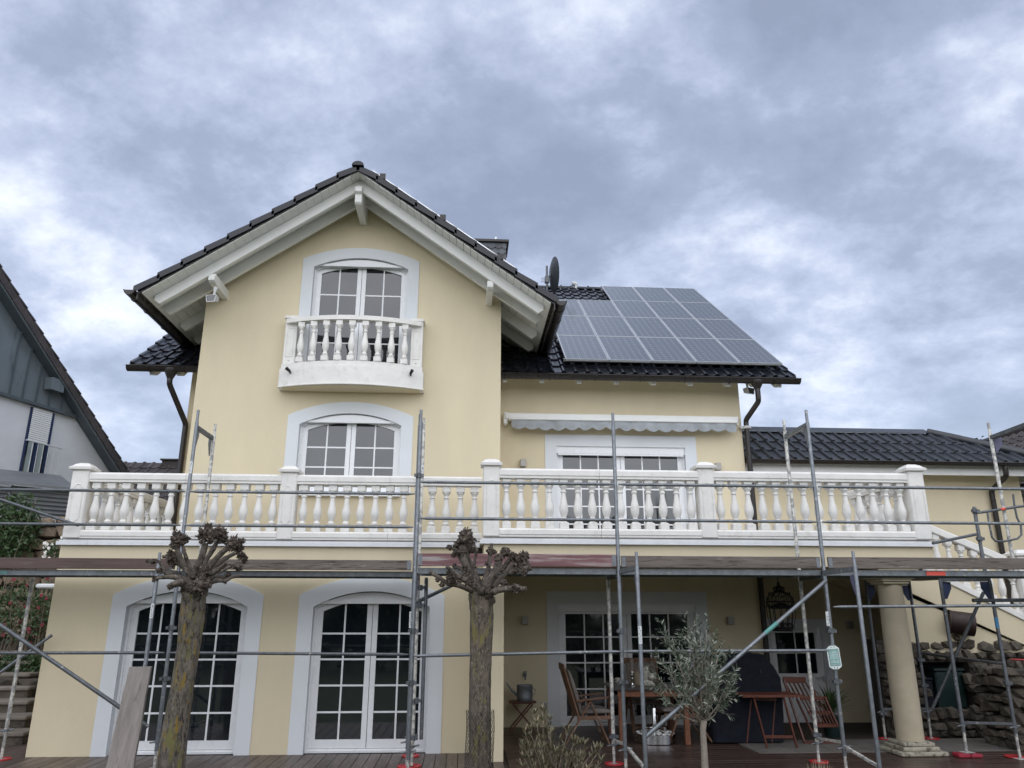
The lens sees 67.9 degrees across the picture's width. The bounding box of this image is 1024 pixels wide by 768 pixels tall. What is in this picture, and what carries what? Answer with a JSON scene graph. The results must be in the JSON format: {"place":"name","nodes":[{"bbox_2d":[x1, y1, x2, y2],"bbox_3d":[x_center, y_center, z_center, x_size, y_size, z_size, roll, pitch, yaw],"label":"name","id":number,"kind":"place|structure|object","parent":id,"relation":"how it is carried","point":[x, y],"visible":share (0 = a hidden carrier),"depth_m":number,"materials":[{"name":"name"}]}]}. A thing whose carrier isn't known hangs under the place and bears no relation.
{"place":"outdoors","nodes":[
{"label":"outdoors","id":0,"kind":"place"},
{"bbox_2d":[0,264,129,519],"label":"neighbour house","id":1,"kind":"structure","parent":0,"point":[50,423],"depth_m":18.42,"materials":[{"name":"paint"}]},
{"bbox_2d":[19,407,62,474],"bbox_3d":[-11.392,1.508,18.395,0.233,1.790,1.075,-4,-17,14],"label":"window","id":2,"kind":"structure","parent":1,"relation":"in","point":[36,445],"depth_m":18.38,"materials":[{"name":"white glass"}]},
{"bbox_2d":[0,0,1023,462],"label":"sky","id":3,"kind":"structure","parent":0,"point":[841,180],"materials":[{"name":"grey"}]},
{"bbox_2d":[633,671,639,684],"bbox_3d":[1.908,4.479,11.591,0.150,0.195,0.150,1,-17,-3],"label":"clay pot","id":4,"kind":"object","parent":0,"point":[636,677],"visible":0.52,"depth_m":11.54,"materials":[{"name":"beige ceramic"}]},
{"bbox_2d":[643,666,648,679],"bbox_3d":[2.077,4.540,11.872,0.132,0.240,0.132,1,-17,-3],"label":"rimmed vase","id":5,"kind":"object","parent":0,"point":[645,675],"visible":0.34,"depth_m":11.83,"materials":[{"name":"ceramic"}]},
{"bbox_2d":[644,680,652,685],"bbox_3d":[2.025,4.469,11.366,0.170,0.089,0.086,1,-17,-3],"label":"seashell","id":6,"kind":"object","parent":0,"point":[645,681],"visible":0.56,"depth_m":11.34,"materials":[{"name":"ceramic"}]},
{"bbox_2d":[982,428,1023,503],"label":"brown roofed house","id":7,"kind":"structure","parent":0,"point":[1014,438],"depth_m":19.67,"materials":[{"name":"tile"}]},
{"label":"ground","id":8,"kind":"structure","parent":0,"visible":0},
{"bbox_2d":[0,677,37,697],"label":"retaining wall","id":9,"kind":"structure","parent":8,"relation":"on","point":[6,681],"depth_m":12.10,"materials":[{"name":"stone"}]},
{"bbox_2d":[0,516,97,649],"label":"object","id":10,"kind":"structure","parent":8,"relation":"on","point":[51,533],"depth_m":14.43,"materials":[{"name":"plant"}]},
{"bbox_2d":[0,469,70,521],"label":"shed","id":11,"kind":"structure","parent":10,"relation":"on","point":[53,503],"depth_m":16.04,"materials":[{"name":"white metal"}]},
{"bbox_2d":[124,458,177,522],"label":"distant house","id":12,"kind":"structure","parent":8,"relation":"on","point":[167,466],"depth_m":24.36,"materials":[{"name":"brown tile"}]},
{"bbox_2d":[0,722,1023,767],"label":"deck","id":13,"kind":"structure","parent":8,"relation":"on","point":[679,753],"depth_m":9.86,"materials":[{"name":"wood"}]},
{"bbox_2d":[0,660,39,744],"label":"garden steps","id":14,"kind":"structure","parent":13,"relation":"on","point":[22,711],"depth_m":11.54,"materials":[{"name":"stone"}]},
{"bbox_2d":[106,666,151,767],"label":"leaning plank","id":15,"kind":"object","parent":13,"relation":"on","point":[125,740],"visible":1,"depth_m":8.43,"materials":[{"name":"beige wood"}]},
{"bbox_2d":[145,522,247,767],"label":"pollarded tree","id":16,"kind":"object","parent":13,"relation":"on","point":[172,751],"visible":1,"depth_m":8.38,"materials":[{"name":"brown plant"}]},
{"bbox_2d":[0,410,461,767],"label":"scaffold","id":17,"kind":"object","parent":13,"relation":"on","point":[402,568],"visible":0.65,"depth_m":9.84,"materials":[{"name":"metal"}]},
{"bbox_2d":[428,527,531,767],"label":"pollarded tree","id":18,"kind":"object","parent":13,"relation":"on","point":[483,592],"visible":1,"depth_m":8.41,"materials":[{"name":"brown plant"}]},
{"bbox_2d":[25,161,937,761],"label":"house","id":19,"kind":"structure","parent":13,"relation":"on","point":[357,237],"depth_m":12.57,"materials":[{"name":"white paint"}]},
{"bbox_2d":[36,584,53,588],"bbox_3d":[-7.065,3.303,12.408,1.238,0.070,0.300,1,-17,-3],"label":"white ledge","id":20,"kind":"object","parent":19,"relation":"attached to","point":[47,586],"visible":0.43,"depth_m":12.24,"materials":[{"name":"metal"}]},
{"bbox_2d":[93,484,167,529],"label":"balusters","id":21,"kind":"object","parent":19,"relation":"on","point":[133,501],"visible":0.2,"depth_m":12.41,"materials":[{"name":"white stone"}]},
{"bbox_2d":[89,578,263,756],"bbox_3d":[-4.493,3.806,10.384,2.042,2.295,0.194,1,-17,-3],"label":"french door","id":22,"kind":"structure","parent":19,"relation":"in","point":[221,716],"depth_m":10.40,"materials":[{"name":"white paint"}]},
{"bbox_2d":[206,287,218,301],"bbox_3d":[-4.809,-1.436,12.261,0.190,0.289,0.153,-3,-17,10],"label":"floodlight","id":23,"kind":"object","parent":19,"relation":"attached to","point":[214,297],"visible":1,"depth_m":12.18,"materials":[{"name":"grey plastic"}]},
{"bbox_2d":[62,463,481,541],"bbox_3d":[-3.396,1.727,11.052,5.900,1.068,0.315,1,-17,-3],"label":"balustrade","id":24,"kind":"object","parent":19,"relation":"on","point":[82,507],"visible":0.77,"depth_m":10.96,"materials":[{"name":"white stone"}]},
{"bbox_2d":[284,402,412,496],"bbox_3d":[-2.655,1.066,12.428,2.040,1.566,0.250,1,-17,-3],"label":"window","id":25,"kind":"structure","parent":19,"relation":"in","point":[319,439],"depth_m":12.51,"materials":[{"name":"white paint"}]},
{"bbox_2d":[277,315,424,393],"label":"gable balcony","id":26,"kind":"structure","parent":19,"relation":"attached to","point":[337,373],"depth_m":12.46,"materials":[{"name":"white stone"}]},
{"bbox_2d":[298,248,419,364],"bbox_3d":[-2.641,-1.270,13.155,2.014,2.294,0.194,1,-17,-3],"label":"balcony door","id":27,"kind":"structure","parent":19,"relation":"in","point":[332,280],"depth_m":13.28,"materials":[{"name":"white paint"}]},
{"bbox_2d":[287,579,444,754],"bbox_3d":[-1.971,3.855,10.534,2.024,2.295,0.194,1,-17,-3],"label":"french door","id":28,"kind":"structure","parent":19,"relation":"in","point":[330,704],"depth_m":10.52,"materials":[{"name":"white paint"}]},
{"bbox_2d":[373,170,513,275],"bbox_3d":[-1.197,-2.687,13.269,2.460,1.798,0.845,1,-17,-3],"label":"solar panel","id":29,"kind":"object","parent":19,"relation":"attached to","point":[441,216],"visible":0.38,"depth_m":12.88,"materials":[{"name":"aluminium"},{"name":"dark photovoltaic glass"}]},
{"bbox_2d":[520,459,525,466],"bbox_3d":[0.199,1.429,13.702,0.100,0.133,0.119,1,-17,-3],"label":"wall lamp","id":30,"kind":"object","parent":19,"relation":"attached to","point":[522,462],"visible":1,"depth_m":13.64,"materials":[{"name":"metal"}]},
{"bbox_2d":[522,616,527,624],"bbox_3d":[0.222,4.023,12.929,0.100,0.133,0.119,1,-17,-3],"label":"wall lamp","id":31,"kind":"object","parent":19,"relation":"attached to","point":[524,620],"visible":1,"depth_m":12.87,"materials":[{"name":"metal"}]},
{"bbox_2d":[545,257,577,292],"bbox_3d":[1.103,-2.542,18.461,0.456,1.273,1.005,14,-21,-38],"label":"satellite dish","id":32,"kind":"object","parent":19,"relation":"attached to","point":[552,277],"visible":0.98,"depth_m":18.47,"materials":[{"name":"metal"}]},
{"bbox_2d":[551,299,585,315],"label":"solar panel","id":33,"kind":"object","parent":19,"relation":"attached to","point":[573,307],"visible":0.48,"depth_m":17.45,"materials":[{"name":"glass"}]},
{"bbox_2d":[555,316,595,337],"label":"solar panel","id":34,"kind":"object","parent":19,"relation":"attached to","point":[576,325],"visible":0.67,"depth_m":16.02,"materials":[{"name":"glass"}]},
{"bbox_2d":[557,335,608,361],"bbox_3d":[1.352,-0.674,14.733,0.846,0.100,1.500,1,20,-3],"label":"solar panel","id":35,"kind":"object","parent":19,"relation":"attached to","point":[582,348],"visible":1,"depth_m":14.59,"materials":[{"name":"glass"}]},
{"bbox_2d":[578,300,621,316],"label":"solar panel","id":36,"kind":"object","parent":19,"relation":"attached to","point":[602,308],"visible":0.84,"depth_m":17.57,"materials":[{"name":"glass"}]},
{"bbox_2d":[587,316,635,336],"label":"solar panel","id":37,"kind":"object","parent":19,"relation":"attached to","point":[612,326],"visible":0.83,"depth_m":16.14,"materials":[{"name":"glass"}]},
{"bbox_2d":[503,412,738,431],"bbox_3d":[2.015,0.726,13.934,4.346,0.344,0.265,1,-17,-3],"label":"awning","id":38,"kind":"object","parent":19,"relation":"attached to","point":[559,422],"visible":0.98,"depth_m":13.85,"materials":[{"name":"white fabric"}]},
{"bbox_2d":[545,434,696,529],"bbox_3d":[1.995,1.967,13.798,2.805,2.075,0.174,1,-17,-3],"label":"sliding door","id":39,"kind":"structure","parent":19,"relation":"in","point":[561,451],"depth_m":13.93,"materials":[{"name":"white paint"}]},
{"bbox_2d":[601,286,643,300],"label":"solar panel","id":40,"kind":"object","parent":19,"relation":"attached to","point":[616,293],"visible":0.89,"depth_m":19.04,"materials":[{"name":"glass"}]},
{"bbox_2d":[597,336,652,362],"bbox_3d":[2.170,-0.658,14.782,0.846,0.100,1.500,1,20,-3],"label":"solar panel","id":41,"kind":"object","parent":19,"relation":"attached to","point":[624,349],"visible":0.9,"depth_m":14.64,"materials":[{"name":"glass"}]},
{"bbox_2d":[546,591,710,726],"bbox_3d":[1.990,4.667,12.992,2.809,2.159,0.174,1,-17,-3],"label":"sliding door","id":42,"kind":"structure","parent":19,"relation":"in","point":[576,620],"depth_m":13.10,"materials":[{"name":"white paint"}]},
{"bbox_2d":[612,300,658,317],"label":"solar panel","id":43,"kind":"object","parent":19,"relation":"attached to","point":[640,309],"visible":0.82,"depth_m":17.62,"materials":[{"name":"glass"}]},
{"bbox_2d":[623,317,675,337],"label":"solar panel","id":44,"kind":"object","parent":19,"relation":"attached to","point":[648,327],"visible":0.82,"depth_m":16.19,"materials":[{"name":"glass"}]},
{"bbox_2d":[633,287,676,301],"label":"solar panel","id":45,"kind":"object","parent":19,"relation":"attached to","point":[653,294],"visible":0.84,"depth_m":19.09,"materials":[{"name":"glass"}]},
{"bbox_2d":[637,337,695,363],"bbox_3d":[2.988,-0.642,14.830,0.846,0.100,1.500,1,20,-3],"label":"solar panel","id":46,"kind":"object","parent":19,"relation":"attached to","point":[666,350],"visible":0.92,"depth_m":14.69,"materials":[{"name":"glass"}]},
{"bbox_2d":[645,301,694,318],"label":"solar panel","id":47,"kind":"object","parent":19,"relation":"attached to","point":[677,310],"visible":0.82,"depth_m":17.66,"materials":[{"name":"glass"}]},
{"bbox_2d":[660,318,714,338],"bbox_3d":[3.733,-1.155,16.300,0.846,0.100,1.500,1,20,-3],"label":"solar panel","id":48,"kind":"object","parent":19,"relation":"attached to","point":[685,328],"visible":0.85,"depth_m":16.24,"materials":[{"name":"glass"}]},
{"bbox_2d":[664,288,710,302],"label":"solar panel","id":49,"kind":"object","parent":19,"relation":"attached to","point":[678,295],"visible":0.85,"depth_m":19.14,"materials":[{"name":"glass"}]},
{"bbox_2d":[679,302,730,319],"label":"solar panel","id":50,"kind":"object","parent":19,"relation":"attached to","point":[703,310],"visible":0.84,"depth_m":17.72,"materials":[{"name":"glass"}]},
{"bbox_2d":[480,459,932,539],"bbox_3d":[2.772,1.653,10.823,6.448,1.082,0.315,1,-17,-3],"label":"balustrade","id":51,"kind":"object","parent":19,"relation":"on","point":[912,505],"visible":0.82,"depth_m":10.74,"materials":[{"name":"white stone"}]},
{"bbox_2d":[677,338,739,364],"bbox_3d":[3.807,-0.626,14.879,0.846,0.100,1.500,1,20,-3],"label":"solar panel","id":52,"kind":"object","parent":19,"relation":"attached to","point":[708,351],"visible":0.93,"depth_m":14.73,"materials":[{"name":"glass"}]},
{"bbox_2d":[714,463,721,470],"bbox_3d":[3.765,1.517,13.909,0.100,0.133,0.119,1,-17,-3],"label":"wall lamp","id":53,"kind":"object","parent":19,"relation":"attached to","point":[718,468],"visible":0.95,"depth_m":13.86,"materials":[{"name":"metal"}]},
{"bbox_2d":[696,319,753,339],"bbox_3d":[4.551,-1.139,16.349,0.846,0.100,1.500,1,20,-3],"label":"solar panel","id":54,"kind":"object","parent":19,"relation":"attached to","point":[722,329],"visible":0.86,"depth_m":16.29,"materials":[{"name":"glass"}]},
{"bbox_2d":[726,616,733,624],"bbox_3d":[3.770,4.089,13.141,0.100,0.133,0.119,1,-17,-3],"label":"wall lamp","id":55,"kind":"object","parent":19,"relation":"attached to","point":[730,620],"visible":1,"depth_m":13.09,"materials":[{"name":"metal"}]},
{"bbox_2d":[716,339,781,365],"bbox_3d":[4.625,-0.610,14.928,0.846,0.100,1.500,1,20,-3],"label":"solar panel","id":56,"kind":"object","parent":19,"relation":"attached to","point":[749,352],"visible":0.95,"depth_m":14.79,"materials":[{"name":"glass"}]},
{"bbox_2d":[743,384,754,393],"bbox_3d":[4.419,0.065,14.243,0.190,0.289,0.152,10,-19,-31],"label":"floodlight","id":57,"kind":"object","parent":19,"relation":"attached to","point":[747,390],"visible":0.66,"depth_m":14.17,"materials":[{"name":"grey plastic"}]},
{"bbox_2d":[766,578,795,631],"bbox_3d":[4.303,3.496,12.203,0.446,0.901,0.446,1,-17,-3],"label":"hanging lantern","id":58,"kind":"object","parent":19,"relation":"hanging from","point":[781,606],"visible":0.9,"depth_m":12.09,"materials":[{"name":"black metal"}]},
{"bbox_2d":[847,484,900,530],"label":"balusters","id":59,"kind":"object","parent":19,"relation":"on","point":[865,496],"visible":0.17,"depth_m":11.89,"materials":[{"name":"white stone"}]},
{"bbox_2d":[508,700,536,731],"bbox_3d":[0.164,5.313,12.177,0.443,0.433,0.384,1,-17,-3],"label":"side table","id":60,"kind":"object","parent":13,"relation":"on","point":[513,702],"visible":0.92,"depth_m":12.06,"materials":[{"name":"red wood"}]},
{"bbox_2d":[506,682,535,701],"bbox_3d":[0.149,4.975,12.297,0.447,0.282,0.268,-6,-18,21],"label":"watering can","id":61,"kind":"object","parent":60,"relation":"on","point":[523,693],"visible":1,"depth_m":12.18,"materials":[{"name":"metal"}]},
{"bbox_2d":[517,702,605,767],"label":"oleander bush","id":62,"kind":"object","parent":13,"relation":"on","point":[550,746],"visible":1,"depth_m":8.04,"materials":[{"name":"green plant"}]},
{"bbox_2d":[558,662,610,744],"bbox_3d":[1.062,4.669,11.128,0.688,1.087,0.640,1,-17,-3],"label":"garden armchair","id":63,"kind":"object","parent":13,"relation":"on","point":[577,708],"visible":0.94,"depth_m":10.93,"materials":[{"name":"brown wood"}]},
{"bbox_2d":[624,658,668,734],"bbox_3d":[2.136,4.992,12.205,0.640,1.087,0.688,1,-17,-3],"label":"garden armchair","id":64,"kind":"object","parent":13,"relation":"on","point":[652,700],"visible":0.48,"depth_m":12.28,"materials":[{"name":"brown wood"}]},
{"bbox_2d":[603,682,690,745],"bbox_3d":[2.000,4.904,11.341,1.104,0.759,0.998,1,-17,-3],"label":"dining table","id":65,"kind":"object","parent":13,"relation":"on","point":[632,691],"visible":0.42,"depth_m":10.98,"materials":[{"name":"brown wood"}]},
{"bbox_2d":[629,659,635,685],"bbox_3d":[1.799,4.324,11.398,0.110,0.382,0.110,1,-17,-3],"label":"candlestick","id":66,"kind":"object","parent":65,"relation":"on","point":[631,664],"visible":1,"depth_m":11.38,"materials":[{"name":"metal"}]},
{"bbox_2d":[634,707,675,744],"bbox_3d":[2.092,4.996,11.146,0.600,0.468,0.600,1,-17,-3],"label":"parasol base","id":67,"kind":"object","parent":13,"relation":"on","point":[657,737],"visible":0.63,"depth_m":10.93,"materials":[{"name":"metal"}]},
{"bbox_2d":[656,661,712,741],"bbox_3d":[2.536,4.735,11.342,0.688,1.087,0.640,1,-17,-3],"label":"garden armchair","id":68,"kind":"object","parent":13,"relation":"on","point":[664,709],"visible":0.29,"depth_m":11.15,"materials":[{"name":"brown wood"}]},
{"bbox_2d":[643,611,742,767],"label":"olive tree","id":69,"kind":"object","parent":13,"relation":"on","point":[701,710],"visible":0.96,"depth_m":8.60,"materials":[{"name":"green plant"}]},
{"bbox_2d":[401,409,1023,767],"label":"scaffold","id":70,"kind":"object","parent":13,"relation":"on","point":[843,567],"visible":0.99,"depth_m":9.53,"materials":[{"name":"metal"}]},
{"bbox_2d":[826,645,841,668],"bbox_3d":[3.921,3.326,9.248,0.168,0.274,0.009,1,-17,-3],"label":"scaffold sign","id":71,"kind":"object","parent":70,"relation":"attached to","point":[833,655],"visible":1,"depth_m":9.24,"materials":[{"name":"teal plastic"}]},
{"bbox_2d":[706,653,783,742],"bbox_3d":[3.443,4.691,11.453,1.115,1.237,0.695,1,-17,-3],"label":"covered barbecue","id":72,"kind":"object","parent":13,"relation":"on","point":[757,672],"visible":0.62,"depth_m":11.11,"materials":[{"name":"black fabric"}]},
{"bbox_2d":[807,757,829,767],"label":"yucca","id":73,"kind":"object","parent":13,"relation":"on","point":[823,764],"visible":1,"depth_m":8.28,"materials":[{"name":"plant"}]},
{"bbox_2d":[808,684,859,737],"bbox_3d":[4.941,5.007,11.677,0.831,0.759,0.898,-9,-19,28],"label":"potted plant","id":74,"kind":"object","parent":13,"relation":"on","point":[831,732],"visible":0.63,"depth_m":11.58,"materials":[{"name":"green plant"}]},
{"bbox_2d":[734,738,1016,752],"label":"terrace paving","id":75,"kind":"structure","parent":13,"relation":"on","point":[946,745],"depth_m":10.75,"materials":[{"name":"grey stone"}]},
{"bbox_2d":[734,691,802,747],"bbox_3d":[3.668,4.801,10.894,0.876,0.691,0.545,1,-17,-3],"label":"folding table","id":76,"kind":"object","parent":75,"relation":"on","point":[758,696],"visible":0.89,"depth_m":10.74,"materials":[{"name":"red wood"}]},
{"bbox_2d":[782,677,838,743],"bbox_3d":[4.417,4.827,11.178,0.683,0.956,0.350,1,-17,-3],"label":"folding chair","id":77,"kind":"object","parent":75,"relation":"on","point":[794,680],"visible":0.86,"depth_m":11.11,"materials":[{"name":"red wood"}]},
{"bbox_2d":[858,569,948,756],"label":"column","id":78,"kind":"structure","parent":13,"relation":"on","point":[909,740],"depth_m":10.46,"materials":[{"name":"stone"}]},
{"bbox_2d":[864,423,1023,759],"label":"scaffold","id":79,"kind":"object","parent":13,"relation":"on","point":[945,587],"visible":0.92,"depth_m":10.63,"materials":[{"name":"metal"}]},
{"bbox_2d":[952,752,982,757],"bbox_3d":[5.992,4.879,9.999,0.320,0.051,0.170,1,-17,-3],"label":"foot block","id":80,"kind":"object","parent":13,"relation":"on","point":[966,755],"depth_m":9.93,"materials":[{"name":"red plastic"}]},
{"bbox_2d":[1003,754,1023,757],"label":"foot ring","id":81,"kind":"object","parent":13,"relation":"on","point":[1009,755],"visible":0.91,"depth_m":10.01,"materials":[{"name":"red plastic"}]},
{"bbox_2d":[742,427,1023,722],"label":"annex","id":82,"kind":"object","parent":8,"relation":"on","point":[945,459],"visible":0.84,"depth_m":14.38,"materials":[{"name":"beige paint"}]},
{"bbox_2d":[766,619,837,722],"bbox_3d":[5.148,5.237,13.624,1.198,1.960,0.134,1,-17,-3],"label":"door","id":83,"kind":"structure","parent":82,"relation":"in","point":[787,664],"depth_m":13.72,"materials":[{"name":"white paint"}]},
{"bbox_2d":[846,621,853,628],"bbox_3d":[6.144,4.381,13.826,0.100,0.133,0.119,1,-17,-3],"label":"wall lamp","id":84,"kind":"object","parent":82,"relation":"attached to","point":[849,624],"visible":1,"depth_m":13.78,"materials":[{"name":"metal"}]},
{"bbox_2d":[866,634,1023,737],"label":"stone wall","id":85,"kind":"structure","parent":8,"relation":"on","point":[944,721],"depth_m":12.05,"materials":[{"name":"grey stone"}]},
{"bbox_2d":[827,502,1023,652],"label":"stairs","id":86,"kind":"structure","parent":85,"relation":"on","point":[931,627],"depth_m":12.35,"materials":[{"name":"white stone"}]},
{"bbox_2d":[919,677,933,707],"bbox_3d":[6.533,4.946,12.188,0.340,0.460,0.300,1,-17,-3],"label":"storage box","id":87,"kind":"object","parent":85,"relation":"in","point":[929,682],"visible":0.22,"depth_m":12.07,"materials":[{"name":"plastic"}]},
{"bbox_2d":[923,667,967,708],"bbox_3d":[6.978,4.882,12.225,0.510,0.605,0.340,1,-17,-3],"label":"storage box","id":88,"kind":"object","parent":85,"relation":"in","point":[947,697],"visible":0.66,"depth_m":12.10,"materials":[{"name":"green plastic"}]},
{"bbox_2d":[948,610,976,636],"bbox_3d":[7.218,3.842,12.219,0.411,0.415,0.376,-5,-17,17],"label":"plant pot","id":89,"kind":"object","parent":85,"relation":"on","point":[958,621],"visible":0.69,"depth_m":12.09,"materials":[{"name":"brown ceramic"}]},
{"bbox_2d":[971,664,1023,751],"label":"stone wall","id":90,"kind":"structure","parent":8,"relation":"on","point":[996,703],"depth_m":10.80,"materials":[{"name":"grey stone"}]},
{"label":"garden bed","id":91,"kind":"structure","parent":8,"relation":"on","visible":0},
{"bbox_2d":[0,650,41,671],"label":"hedge","id":92,"kind":"object","parent":91,"relation":"on","point":[35,666],"visible":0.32,"depth_m":12.67,"materials":[{"name":"green plant"}]},
{"bbox_2d":[0,486,45,599],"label":"climbing shrub","id":93,"kind":"object","parent":91,"relation":"on","point":[8,543],"visible":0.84,"depth_m":14.20,"materials":[{"name":"green plant"}]},
{"bbox_2d":[0,577,52,657],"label":"rose bush","id":94,"kind":"object","parent":91,"relation":"on","point":[20,617],"visible":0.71,"depth_m":13.22,"materials":[{"name":"green plant"}]},
{"bbox_2d":[28,581,54,655],"bbox_3d":[-8.306,4.291,13.749,0.714,1.746,0.592,1,-17,-3],"label":"dark shrub","id":95,"kind":"object","parent":91,"relation":"on","point":[34,636],"visible":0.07,"depth_m":13.62,"materials":[{"name":"green plant"}]},
{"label":"garden path","id":96,"kind":"structure","parent":0,"visible":0},
{"bbox_2d":[37,536,61,650],"bbox_3d":[-8.279,3.902,13.554,0.483,2.374,0.387,1,-17,-3],"label":"white rose","id":97,"kind":"object","parent":96,"relation":"on","point":[52,548],"visible":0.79,"depth_m":13.69,"materials":[{"name":"green plant"}]}
]}

